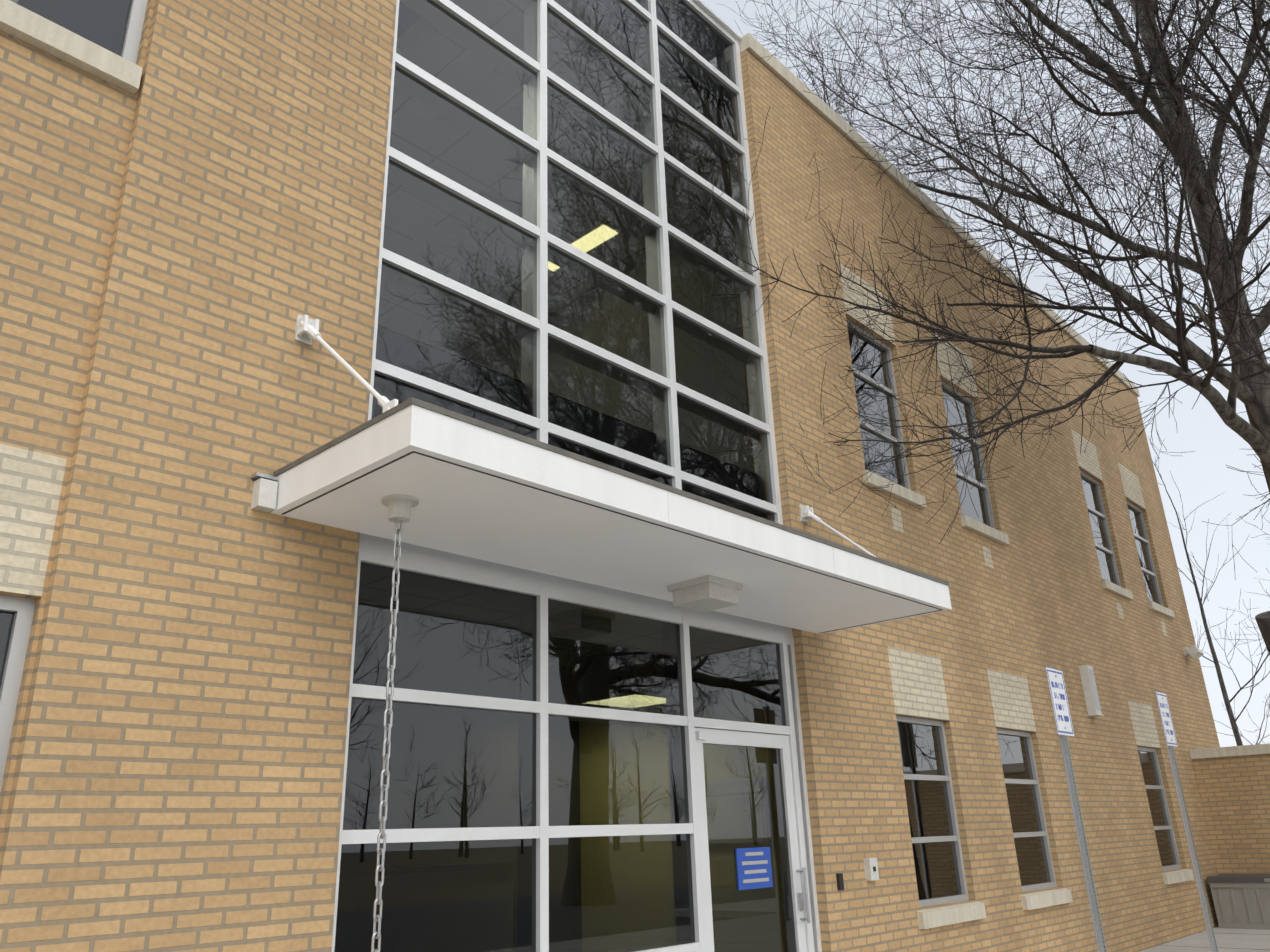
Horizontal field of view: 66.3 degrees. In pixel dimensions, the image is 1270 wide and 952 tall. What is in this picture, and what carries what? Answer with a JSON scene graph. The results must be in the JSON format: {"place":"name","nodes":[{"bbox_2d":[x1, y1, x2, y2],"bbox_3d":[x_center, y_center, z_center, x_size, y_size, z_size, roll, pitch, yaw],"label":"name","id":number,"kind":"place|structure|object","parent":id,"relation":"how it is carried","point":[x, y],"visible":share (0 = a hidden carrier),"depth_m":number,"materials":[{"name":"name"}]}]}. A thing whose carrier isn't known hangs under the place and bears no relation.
{"place":"outdoors","nodes":[
{"label":"outdoors","id":0,"kind":"place"},
{"bbox_2d":[700,0,1269,746],"label":"sky","id":1,"kind":"structure","parent":0,"point":[1201,475],"materials":[{"name":"white"}]},
{"bbox_2d":[1140,926,1269,951],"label":"sidewalk","id":2,"kind":"structure","parent":0,"point":[1242,940],"depth_m":10.25,"materials":[{"name":"concrete"}]},
{"bbox_2d":[1045,666,1106,951],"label":"parking sign","id":3,"kind":"object","parent":2,"relation":"on","point":[1060,705],"visible":1,"depth_m":6.65,"materials":[{"name":"metal"}]},
{"bbox_2d":[1155,690,1217,951],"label":"parking sign","id":4,"kind":"object","parent":2,"relation":"on","point":[1166,721],"visible":1,"depth_m":8.30,"materials":[{"name":"metal"}]},
{"bbox_2d":[1189,743,1269,874],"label":"screen wall","id":5,"kind":"structure","parent":2,"relation":"on","point":[1233,783],"depth_m":12.34,"materials":[{"name":"brick"}]},
{"bbox_2d":[1207,874,1269,929],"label":"deck box","id":6,"kind":"object","parent":2,"relation":"on","point":[1241,901],"visible":1,"depth_m":11.52,"materials":[{"name":"grey plastic"}]},
{"label":"ground","id":7,"kind":"structure","parent":0,"visible":0},
{"bbox_2d":[0,0,1219,951],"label":"building facade","id":8,"kind":"structure","parent":7,"relation":"on","point":[189,228],"depth_m":4.43,"materials":[{"name":"brick"}]},
{"bbox_2d":[331,0,821,951],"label":"curtain wall","id":9,"kind":"structure","parent":8,"relation":"attached to","point":[577,766],"depth_m":5.67,"materials":[{"name":"black glass"}]},
{"bbox_2d":[0,0,1193,928],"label":"wing windows","id":10,"kind":"structure","parent":8,"relation":"attached to","point":[99,39],"depth_m":8.01,"materials":[{"name":"grey glass"}]},
{"bbox_2d":[251,314,951,633],"bbox_3d":[0.221,0.107,5.319,1.016,1.080,4.286,-20,-27,39],"label":"canopy","id":11,"kind":"object","parent":8,"relation":"attached to","point":[431,476],"visible":0.98,"depth_m":4.41,"materials":[{"name":"grey metal"}]},
{"bbox_2d":[371,519,402,951],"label":"rain chain","id":12,"kind":"object","parent":11,"relation":"hanging from","point":[385,772],"visible":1,"depth_m":3.64,"materials":[{"name":"metal"}]},
{"bbox_2d":[836,645,1203,889],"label":"wall fixtures","id":13,"kind":"object","parent":8,"relation":"attached to","point":[1093,710],"visible":0.98,"depth_m":10.50,"materials":[{"name":"white plastic"}]},
{"bbox_3d":[17.557,-5.297,9.815,12.621,18.333,13.736,-20,-27,39],"label":"big tree trunk","id":14,"kind":"object","parent":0,"visible":0},
{"bbox_2d":[1203,14,1269,135],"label":"tree","id":15,"kind":"object","parent":14,"relation":"attached to","point":[1242,59],"visible":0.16,"depth_m":10.71,"materials":[{"name":"brown plant"}]},
{"label":"lawn ground","id":16,"kind":"structure","parent":0,"visible":0},
{"bbox_2d":[711,0,1269,571],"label":"tree","id":17,"kind":"object","parent":16,"relation":"on","point":[1203,94],"depth_m":8.84,"materials":[{"name":"brown plant"}]},
{"bbox_2d":[1255,611,1269,654],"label":"street light","id":18,"kind":"object","parent":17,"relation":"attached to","point":[1263,620],"visible":1,"depth_m":8.29,"materials":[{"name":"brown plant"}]},
{"bbox_2d":[1148,436,1269,745],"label":"small tree","id":19,"kind":"object","parent":16,"relation":"on","point":[1239,690],"depth_m":26.07,"materials":[{"name":"brown plant"}]},
{"bbox_2d":[1194,612,1233,666],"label":"tree","id":20,"kind":"object","parent":16,"relation":"on","point":[1203,633],"depth_m":45.30,"materials":[{"name":"brown plant"}]},
{"bbox_2d":[1205,537,1268,657],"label":"small tree","id":21,"kind":"object","parent":16,"relation":"on","point":[1246,628],"visible":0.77,"depth_m":18.83,"materials":[{"name":"brown plant"}]},
{"bbox_2d":[1239,515,1269,596],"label":"tree","id":22,"kind":"object","parent":16,"relation":"on","point":[1267,539],"visible":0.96,"depth_m":52.35,"materials":[{"name":"brown plant"}]}
]}

